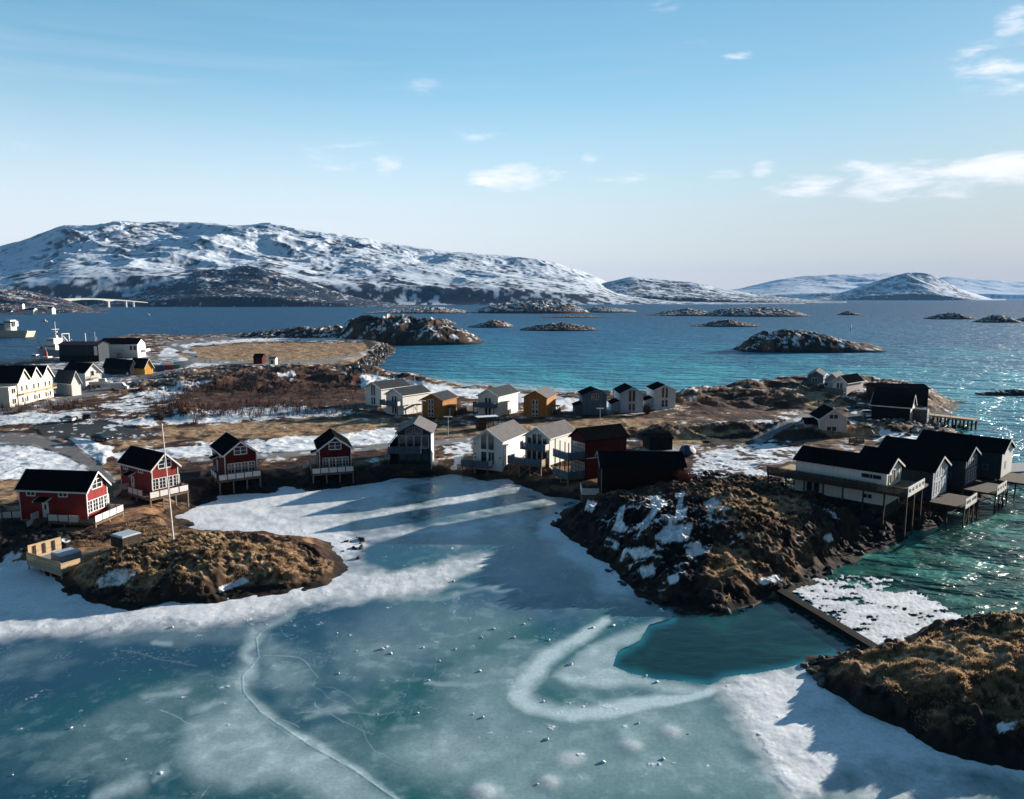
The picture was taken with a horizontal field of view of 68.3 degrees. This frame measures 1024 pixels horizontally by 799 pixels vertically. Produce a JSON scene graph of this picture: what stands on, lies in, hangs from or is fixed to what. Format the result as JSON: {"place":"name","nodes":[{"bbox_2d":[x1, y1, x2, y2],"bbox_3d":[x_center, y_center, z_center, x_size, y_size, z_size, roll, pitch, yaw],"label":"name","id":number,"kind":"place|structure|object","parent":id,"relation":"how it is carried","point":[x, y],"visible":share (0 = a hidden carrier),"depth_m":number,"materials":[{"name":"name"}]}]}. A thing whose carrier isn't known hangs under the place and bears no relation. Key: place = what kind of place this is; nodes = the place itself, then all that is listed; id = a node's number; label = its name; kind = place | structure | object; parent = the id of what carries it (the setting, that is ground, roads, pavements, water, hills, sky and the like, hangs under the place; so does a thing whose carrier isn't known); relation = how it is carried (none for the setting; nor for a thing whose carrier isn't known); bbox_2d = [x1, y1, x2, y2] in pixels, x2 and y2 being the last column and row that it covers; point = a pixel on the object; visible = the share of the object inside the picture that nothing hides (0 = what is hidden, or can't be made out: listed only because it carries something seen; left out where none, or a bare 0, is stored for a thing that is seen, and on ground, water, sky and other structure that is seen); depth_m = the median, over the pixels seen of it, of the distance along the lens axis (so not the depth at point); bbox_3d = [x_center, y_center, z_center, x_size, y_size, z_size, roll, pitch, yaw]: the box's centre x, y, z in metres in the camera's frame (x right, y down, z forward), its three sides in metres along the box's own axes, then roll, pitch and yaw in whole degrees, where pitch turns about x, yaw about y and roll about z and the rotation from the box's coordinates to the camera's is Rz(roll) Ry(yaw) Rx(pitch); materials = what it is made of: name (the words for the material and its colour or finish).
{"place":"outdoors","nodes":[
{"label":"outdoors","id":0,"kind":"place"},
{"bbox_2d":[0,289,107,313],"bbox_3d":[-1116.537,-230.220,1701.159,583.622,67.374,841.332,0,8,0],"label":"hills","id":1,"kind":"structure","parent":0,"point":[13,299],"depth_m":1610.78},
{"bbox_2d":[78,300,105,305],"bbox_3d":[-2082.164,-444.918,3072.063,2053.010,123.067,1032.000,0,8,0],"label":"hills","id":2,"kind":"structure","parent":0,"point":[86,302],"depth_m":2613.50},
{"bbox_2d":[86,265,418,306],"bbox_3d":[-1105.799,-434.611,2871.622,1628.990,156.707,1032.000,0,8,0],"label":"hills","id":3,"kind":"structure","parent":0,"point":[246,286],"depth_m":2613.19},
{"bbox_2d":[0,221,804,304],"bbox_3d":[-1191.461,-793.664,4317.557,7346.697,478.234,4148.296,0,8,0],"label":"mountains","id":4,"kind":"structure","parent":0,"point":[115,259],"depth_m":3545.97,"materials":[{"name":"snow"}]},
{"bbox_2d":[434,318,456,324],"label":"islet","id":5,"kind":"object","parent":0,"point":[446,321],"visible":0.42,"depth_m":870.81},
{"bbox_2d":[0,473,1023,798],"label":"ice","id":6,"kind":"structure","parent":0,"point":[240,699],"depth_m":62.05,"materials":[{"name":"ice"}]},
{"bbox_2d":[0,333,1023,770],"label":"ground","id":7,"kind":"structure","parent":0,"point":[668,539],"depth_m":113.53,"materials":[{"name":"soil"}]},
{"bbox_2d":[0,365,56,407],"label":"row house","id":8,"kind":"structure","parent":7,"relation":"on","point":[20,384],"depth_m":211.19,"materials":[{"name":"white wood"}]},
{"bbox_2d":[0,469,123,527],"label":"red cabin","id":9,"kind":"object","parent":7,"relation":"on","point":[68,497],"visible":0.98,"depth_m":101.31,"materials":[{"name":"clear wood"}]},
{"bbox_2d":[42,502,48,516],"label":"door","id":10,"kind":"structure","parent":9,"relation":"in","point":[45,507],"depth_m":101.38,"materials":[{"name":"wood"}]},
{"bbox_2d":[86,500,92,513],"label":"window","id":11,"kind":"structure","parent":9,"relation":"in","point":[90,503],"depth_m":101.01,"materials":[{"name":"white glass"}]},
{"bbox_2d":[91,477,101,489],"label":"window","id":12,"kind":"structure","parent":9,"relation":"in","point":[97,483],"depth_m":102.42,"materials":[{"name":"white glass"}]},
{"bbox_2d":[53,369,82,395],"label":"harbour house","id":13,"kind":"structure","parent":7,"relation":"on","point":[68,382],"depth_m":228.65,"materials":[{"name":"wood"}]},
{"bbox_2d":[59,414,78,421],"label":"parked car","id":14,"kind":"object","parent":7,"relation":"on","point":[70,418],"visible":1,"depth_m":180.84,"materials":[{"name":"white paint"}]},
{"bbox_2d":[26,537,115,579],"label":"bathing terrace","id":15,"kind":"structure","parent":7,"relation":"on","point":[38,555],"depth_m":88.05,"materials":[{"name":"grey wood"}]},
{"bbox_2d":[50,547,81,562],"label":"hot tub","id":16,"kind":"object","parent":15,"relation":"on","point":[65,555],"visible":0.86,"depth_m":88.15,"materials":[{"name":"grey plastic"}]},
{"bbox_2d":[63,361,102,386],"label":"harbour house","id":17,"kind":"structure","parent":7,"relation":"on","point":[87,373],"depth_m":247.83,"materials":[{"name":"white wood"}]},
{"bbox_2d":[58,332,109,361],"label":"warehouse","id":18,"kind":"structure","parent":7,"relation":"on","point":[84,351],"depth_m":342.36,"materials":[{"name":"metal"}]},
{"bbox_2d":[82,413,96,419],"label":"parked car","id":19,"kind":"object","parent":7,"relation":"on","point":[88,416],"visible":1,"depth_m":182.60,"materials":[{"name":"blue paint"}]},
{"bbox_2d":[91,432,113,441],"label":"parked car","id":20,"kind":"object","parent":7,"relation":"on","point":[103,436],"visible":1,"depth_m":156.64,"materials":[{"name":"black paint"}]},
{"bbox_2d":[102,358,135,374],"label":"harbour house","id":21,"kind":"structure","parent":7,"relation":"on","point":[118,366],"depth_m":283.56,"materials":[{"name":"black wood"}]},
{"bbox_2d":[109,382,128,389],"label":"delivery van","id":22,"kind":"object","parent":7,"relation":"on","point":[117,385],"visible":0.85,"depth_m":239.85,"materials":[{"name":"white paint"}]},
{"bbox_2d":[101,338,149,357],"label":"white hall","id":23,"kind":"structure","parent":7,"relation":"on","point":[127,347],"depth_m":362.71,"materials":[{"name":"wood"}]},
{"bbox_2d":[110,529,141,547],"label":"hot tub","id":24,"kind":"object","parent":7,"relation":"on","point":[120,539],"visible":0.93,"depth_m":90.20,"materials":[{"name":"grey wood"}]},
{"bbox_2d":[132,357,154,374],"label":"yellow hut","id":25,"kind":"object","parent":7,"relation":"on","point":[142,366],"visible":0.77,"depth_m":279.54,"materials":[{"name":"wood"}]},
{"bbox_2d":[114,445,188,507],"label":"red cabin","id":26,"kind":"object","parent":7,"relation":"on","point":[143,473],"visible":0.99,"depth_m":113.79,"materials":[{"name":"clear wood"}]},
{"bbox_2d":[151,478,158,489],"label":"window","id":27,"kind":"structure","parent":26,"relation":"in","point":[155,485],"depth_m":112.39,"materials":[{"name":"white glass"}]},
{"bbox_2d":[159,477,165,488],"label":"window","id":28,"kind":"structure","parent":26,"relation":"in","point":[162,481],"depth_m":113.23,"materials":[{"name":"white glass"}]},
{"bbox_2d":[158,458,171,468],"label":"window","id":29,"kind":"structure","parent":26,"relation":"in","point":[161,465],"depth_m":113.23,"materials":[{"name":"white glass"}]},
{"bbox_2d":[161,424,174,541],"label":"flagpole","id":30,"kind":"object","parent":7,"relation":"on","point":[173,538],"visible":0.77,"depth_m":88.48,"materials":[{"name":"metal"}]},
{"bbox_2d":[1,372,358,425],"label":"brushwood","id":31,"kind":"object","parent":7,"relation":"on","point":[199,409],"visible":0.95,"depth_m":205.55,"materials":[{"name":"plant"}]},
{"bbox_2d":[201,432,261,495],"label":"red cabin","id":32,"kind":"object","parent":7,"relation":"on","point":[233,458],"visible":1,"depth_m":124.92,"materials":[{"name":"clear wood"}]},
{"bbox_2d":[234,446,246,454],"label":"window","id":33,"kind":"structure","parent":32,"relation":"in","point":[240,450],"depth_m":124.48,"materials":[{"name":"white glass"}]},
{"bbox_2d":[253,353,265,363],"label":"field shed","id":34,"kind":"structure","parent":7,"relation":"on","point":[259,358],"depth_m":331.30,"materials":[{"name":"wood"}]},
{"bbox_2d":[302,428,353,482],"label":"red cabin","id":35,"kind":"object","parent":7,"relation":"on","point":[332,450],"visible":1,"depth_m":129.21,"materials":[{"name":"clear wood"}]},
{"bbox_2d":[329,442,340,449],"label":"window","id":36,"kind":"structure","parent":35,"relation":"in","point":[332,445],"depth_m":128.97,"materials":[{"name":"white glass"}]},
{"bbox_2d":[355,402,376,410],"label":"fence","id":37,"kind":"object","parent":7,"relation":"on","point":[363,406],"visible":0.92,"depth_m":198.88,"materials":[{"name":"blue wood"}]},
{"bbox_2d":[363,378,411,406],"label":"white house","id":38,"kind":"structure","parent":7,"relation":"on","point":[375,391],"depth_m":207.15,"materials":[{"name":"wood"}]},
{"bbox_2d":[380,384,431,415],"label":"white house","id":39,"kind":"structure","parent":7,"relation":"on","point":[401,400],"depth_m":193.49,"materials":[{"name":"wood"}]},
{"bbox_2d":[387,415,436,474],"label":"glass fronted house","id":40,"kind":"structure","parent":7,"relation":"on","point":[411,447],"depth_m":136.59,"materials":[{"name":"grey wood"}]},
{"bbox_2d":[398,435,405,445],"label":"window","id":41,"kind":"structure","parent":40,"relation":"in","point":[402,438],"depth_m":136.52,"materials":[{"name":"grey glass"}]},
{"bbox_2d":[399,454,406,464],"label":"window","id":42,"kind":"structure","parent":40,"relation":"in","point":[402,457],"depth_m":136.99,"materials":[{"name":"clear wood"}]},
{"bbox_2d":[406,435,413,445],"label":"window","id":43,"kind":"structure","parent":40,"relation":"in","point":[409,438],"depth_m":136.52,"materials":[{"name":"grey glass"}]},
{"bbox_2d":[406,454,413,463],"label":"window","id":44,"kind":"structure","parent":40,"relation":"in","point":[410,457],"depth_m":136.99,"materials":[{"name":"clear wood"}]},
{"bbox_2d":[414,435,420,445],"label":"window","id":45,"kind":"structure","parent":40,"relation":"in","point":[417,438],"depth_m":136.55,"materials":[{"name":"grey glass"}]},
{"bbox_2d":[414,453,421,463],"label":"window","id":46,"kind":"structure","parent":40,"relation":"in","point":[417,457],"depth_m":136.99,"materials":[{"name":"clear wood"}]},
{"bbox_2d":[421,435,428,448],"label":"window","id":47,"kind":"structure","parent":40,"relation":"in","point":[424,438],"depth_m":136.59,"materials":[{"name":"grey glass"}]},
{"bbox_2d":[422,453,428,463],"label":"window","id":48,"kind":"structure","parent":40,"relation":"in","point":[425,456],"depth_m":137.02,"materials":[{"name":"clear wood"}]},
{"bbox_2d":[419,390,458,417],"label":"yellow house","id":49,"kind":"structure","parent":7,"relation":"on","point":[441,404],"depth_m":188.75,"materials":[{"name":"wood"}]},
{"bbox_2d":[474,415,498,429],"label":"info shelter","id":50,"kind":"object","parent":7,"relation":"on","point":[482,423],"visible":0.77,"depth_m":170.51,"materials":[{"name":"brown wood"}]},
{"bbox_2d":[461,420,527,474],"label":"white house","id":51,"kind":"structure","parent":7,"relation":"on","point":[494,447],"depth_m":136.50,"materials":[{"name":"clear wood"}]},
{"bbox_2d":[480,432,486,449],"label":"window","id":52,"kind":"structure","parent":51,"relation":"in","point":[483,438],"depth_m":136.32,"materials":[{"name":"clear glass"}]},
{"bbox_2d":[488,432,494,450],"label":"window","id":53,"kind":"structure","parent":51,"relation":"in","point":[491,439],"depth_m":135.72,"materials":[{"name":"clear glass"}]},
{"bbox_2d":[488,451,494,464],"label":"window","id":54,"kind":"structure","parent":51,"relation":"in","point":[491,455],"depth_m":136.04,"materials":[{"name":"grey glass"}]},
{"bbox_2d":[473,384,519,416],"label":"white house","id":55,"kind":"structure","parent":7,"relation":"on","point":[499,401],"depth_m":190.52,"materials":[{"name":"wood"}]},
{"bbox_2d":[507,420,574,477],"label":"white house","id":56,"kind":"structure","parent":7,"relation":"on","point":[538,445],"depth_m":133.17,"materials":[{"name":"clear wood"}]},
{"bbox_2d":[522,386,559,416],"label":"yellow house","id":57,"kind":"structure","parent":7,"relation":"on","point":[540,402],"depth_m":188.01,"materials":[{"name":"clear wood"}]},
{"bbox_2d":[571,386,608,414],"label":"blue house","id":58,"kind":"structure","parent":7,"relation":"on","point":[591,400],"depth_m":191.80,"materials":[{"name":"wood"}]},
{"bbox_2d":[553,423,629,485],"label":"dark red house","id":59,"kind":"structure","parent":7,"relation":"on","point":[587,443],"depth_m":126.39,"materials":[{"name":"brown wood"}]},
{"bbox_2d":[608,383,644,412],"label":"pale blue house","id":60,"kind":"structure","parent":7,"relation":"on","point":[627,398],"depth_m":195.69,"materials":[{"name":"clear wood"}]},
{"bbox_2d":[580,451,686,502],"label":"black house","id":61,"kind":"structure","parent":7,"relation":"on","point":[627,470],"depth_m":114.50,"materials":[{"name":"brown wood"}]},
{"bbox_2d":[642,432,673,449],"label":"black shed","id":62,"kind":"structure","parent":7,"relation":"on","point":[657,441],"depth_m":148.97,"materials":[{"name":"wood"}]},
{"bbox_2d":[657,441,664,449],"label":"door","id":63,"kind":"structure","parent":62,"relation":"in","point":[660,444],"depth_m":148.77,"materials":[{"name":"wood"}]},
{"bbox_2d":[643,381,677,407],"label":"white house","id":64,"kind":"structure","parent":7,"relation":"on","point":[660,395],"depth_m":201.88,"materials":[{"name":"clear wood"}]},
{"bbox_2d":[675,469,694,482],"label":"bare bush","id":65,"kind":"object","parent":7,"relation":"on","point":[682,477],"visible":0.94,"depth_m":111.71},
{"bbox_2d":[679,445,695,455],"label":"covered pile","id":66,"kind":"object","parent":7,"relation":"on","point":[688,450],"visible":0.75,"depth_m":142.79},
{"bbox_2d":[802,368,827,383],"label":"grey house","id":67,"kind":"structure","parent":7,"relation":"on","point":[817,376],"depth_m":231.02,"materials":[{"name":"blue wood"}]},
{"bbox_2d":[816,677,826,687],"bbox_3d":[25.779,23.525,62.712,0.790,0.874,1.326,25,13,29],"label":"stone","id":68,"kind":"object","parent":7,"relation":"on","point":[821,682],"visible":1,"depth_m":62.44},
{"bbox_2d":[800,404,849,432],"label":"white house","id":69,"kind":"structure","parent":7,"relation":"on","point":[824,417],"depth_m":162.98,"materials":[{"name":"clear wood"}]},
{"bbox_2d":[823,371,843,387],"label":"grey house","id":70,"kind":"structure","parent":7,"relation":"on","point":[830,378],"depth_m":223.35,"materials":[{"name":"wood"}]},
{"bbox_2d":[824,373,864,395],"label":"grey house","id":71,"kind":"structure","parent":7,"relation":"on","point":[847,384],"depth_m":216.78,"materials":[{"name":"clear wood"}]},
{"bbox_2d":[767,445,927,539],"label":"long white house","id":72,"kind":"structure","parent":7,"relation":"on","point":[877,483],"depth_m":106.61,"materials":[{"name":"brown wood"}]},
{"bbox_2d":[855,403,870,408],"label":"parked car","id":73,"kind":"object","parent":7,"relation":"on","point":[861,405],"visible":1,"depth_m":199.52,"materials":[{"name":"black paint"}]},
{"bbox_2d":[866,383,930,405],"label":"black barn","id":74,"kind":"structure","parent":7,"relation":"on","point":[920,391],"depth_m":209.82,"materials":[{"name":"wood"}]},
{"bbox_2d":[870,392,929,422],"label":"black boathouse","id":75,"kind":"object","parent":7,"relation":"on","point":[884,405],"visible":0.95,"depth_m":183.17,"materials":[{"name":"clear wood"}]},
{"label":"boat trailer","id":76,"kind":"object","parent":7,"relation":"on","visible":0},
{"bbox_2d":[89,378,112,385],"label":"motor boat","id":77,"kind":"object","parent":76,"relation":"on","point":[102,381],"visible":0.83,"depth_m":244.24,"materials":[{"name":"white plastic"}]},
{"bbox_2d":[0,299,1023,684],"bbox_3d":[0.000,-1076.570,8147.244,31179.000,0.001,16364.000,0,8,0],"label":"sea","id":78,"kind":"structure","parent":0,"point":[972,569],"depth_m":355.16,"materials":[{"name":"liquid"}]},
{"bbox_2d":[0,320,35,336],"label":"ferry","id":79,"kind":"object","parent":78,"relation":"on","point":[8,328],"visible":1,"depth_m":600.55,"materials":[{"name":"white metal"}]},
{"bbox_2d":[37,321,69,357],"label":"fishing vessel","id":80,"kind":"object","parent":78,"relation":"on","point":[51,346],"visible":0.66,"depth_m":385.06,"materials":[{"name":"white metal"}]},
{"bbox_2d":[65,298,147,306],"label":"road bridge","id":81,"kind":"structure","parent":78,"relation":"in","point":[107,300],"depth_m":2282.30,"materials":[{"name":"concrete"}]},
{"bbox_2d":[237,325,342,337],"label":"islet","id":82,"kind":"object","parent":78,"relation":"in","point":[328,331],"visible":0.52,"depth_m":534.07,"materials":[{"name":"stone"}]},
{"bbox_2d":[336,313,483,344],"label":"islet","id":83,"kind":"object","parent":78,"relation":"in","point":[391,329],"visible":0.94,"depth_m":515.36,"materials":[{"name":"stone"}]},
{"bbox_2d":[366,306,468,312],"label":"islet","id":84,"kind":"object","parent":78,"relation":"in","point":[436,309],"visible":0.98,"depth_m":1483.47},
{"bbox_2d":[468,319,513,327],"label":"islet","id":85,"kind":"object","parent":78,"relation":"in","point":[493,323],"visible":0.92,"depth_m":795.63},
{"bbox_2d":[471,300,590,312],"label":"islet","id":86,"kind":"object","parent":78,"relation":"in","point":[537,306],"visible":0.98,"depth_m":1490.27,"materials":[{"name":"stone"}]},
{"bbox_2d":[520,322,599,330],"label":"islet","id":87,"kind":"object","parent":78,"relation":"in","point":[560,326],"visible":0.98,"depth_m":720.68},
{"bbox_2d":[540,315,602,317],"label":"islet","id":88,"kind":"object","parent":78,"relation":"in","point":[575,316],"visible":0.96,"depth_m":1171.19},
{"bbox_2d":[586,306,636,312],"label":"islet","id":89,"kind":"object","parent":78,"relation":"in","point":[594,309],"visible":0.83,"depth_m":1557.73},
{"bbox_2d":[647,307,708,315],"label":"islet","id":90,"kind":"object","parent":78,"relation":"in","point":[688,311],"visible":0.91,"depth_m":1288.10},
{"bbox_2d":[689,319,762,326],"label":"islet","id":91,"kind":"object","parent":78,"relation":"in","point":[725,323],"visible":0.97,"depth_m":816.39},
{"bbox_2d":[707,307,809,316],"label":"islet","id":92,"kind":"object","parent":78,"relation":"in","point":[756,312],"visible":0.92,"depth_m":1237.88,"materials":[{"name":"stone"}]},
{"bbox_2d":[733,329,888,352],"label":"islet","id":93,"kind":"object","parent":78,"relation":"in","point":[789,341],"visible":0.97,"depth_m":441.82,"materials":[{"name":"stone"}]},
{"bbox_2d":[813,671,826,680],"bbox_3d":[25.964,23.366,63.706,1.104,0.676,1.253,5,9,31],"label":"stone","id":94,"kind":"object","parent":78,"relation":"in","point":[817,675],"visible":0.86,"depth_m":63.55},
{"bbox_2d":[776,588,877,647],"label":"weir","id":95,"kind":"object","parent":78,"relation":"in","point":[848,633],"visible":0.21,"depth_m":74.58,"materials":[{"name":"concrete"}]},
{"bbox_2d":[859,445,979,528],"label":"stilt house","id":96,"kind":"structure","parent":78,"relation":"in","point":[932,469],"depth_m":109.96,"materials":[{"name":"black wood"}]},
{"bbox_2d":[878,436,1008,513],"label":"stilt house","id":97,"kind":"structure","parent":78,"relation":"in","point":[962,469],"depth_m":117.41,"materials":[{"name":"black wood"}]},
{"bbox_2d":[923,312,975,318],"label":"islet","id":98,"kind":"object","parent":78,"relation":"in","point":[954,315],"visible":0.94,"depth_m":1087.53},
{"bbox_2d":[929,410,978,430],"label":"pier","id":99,"kind":"structure","parent":78,"relation":"in","point":[945,416],"depth_m":186.26,"materials":[{"name":"brown wood"}]},
{"bbox_2d":[917,429,1023,500],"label":"stilt house","id":100,"kind":"structure","parent":78,"relation":"in","point":[995,460],"depth_m":123.32,"materials":[{"name":"black wood"}]},
{"bbox_2d":[972,315,1022,322],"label":"islet","id":101,"kind":"object","parent":78,"relation":"in","point":[995,319],"visible":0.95,"depth_m":947.57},
{"bbox_2d":[974,389,1023,395],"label":"islet","id":102,"kind":"object","parent":78,"relation":"in","point":[1013,392],"visible":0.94,"depth_m":248.12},
{"bbox_2d":[991,462,1023,480],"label":"jetty","id":103,"kind":"object","parent":78,"relation":"in","point":[1017,467],"visible":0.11,"depth_m":134.89,"materials":[{"name":"grey wood"}]},
{"bbox_2d":[0,0,1023,289],"label":"sky","id":104,"kind":"structure","parent":0,"point":[724,144],"materials":[{"name":"blue"}]},
{"bbox_2d":[602,277,846,302],"bbox_3d":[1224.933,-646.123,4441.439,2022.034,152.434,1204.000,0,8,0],"label":"mountains","id":105,"kind":"structure","parent":0,"point":[667,290],"depth_m":4212.45,"materials":[{"name":"snow"}]},
{"bbox_2d":[732,273,1005,299],"bbox_3d":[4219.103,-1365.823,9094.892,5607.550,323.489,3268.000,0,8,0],"label":"mountains","id":106,"kind":"structure","parent":0,"point":[810,287],"depth_m":8660.71,"materials":[{"name":"snow"}]},
{"bbox_2d":[809,273,981,299],"bbox_3d":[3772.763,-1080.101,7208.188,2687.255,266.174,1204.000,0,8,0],"label":"mountains","id":107,"kind":"structure","parent":0,"point":[914,286],"depth_m":6930.64,"materials":[{"name":"snow"}]},
{"bbox_2d":[940,276,1023,298],"bbox_3d":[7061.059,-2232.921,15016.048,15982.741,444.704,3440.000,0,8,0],"label":"mountains","id":108,"kind":"structure","parent":0,"point":[995,289],"depth_m":14490.55,"materials":[{"name":"snow"}]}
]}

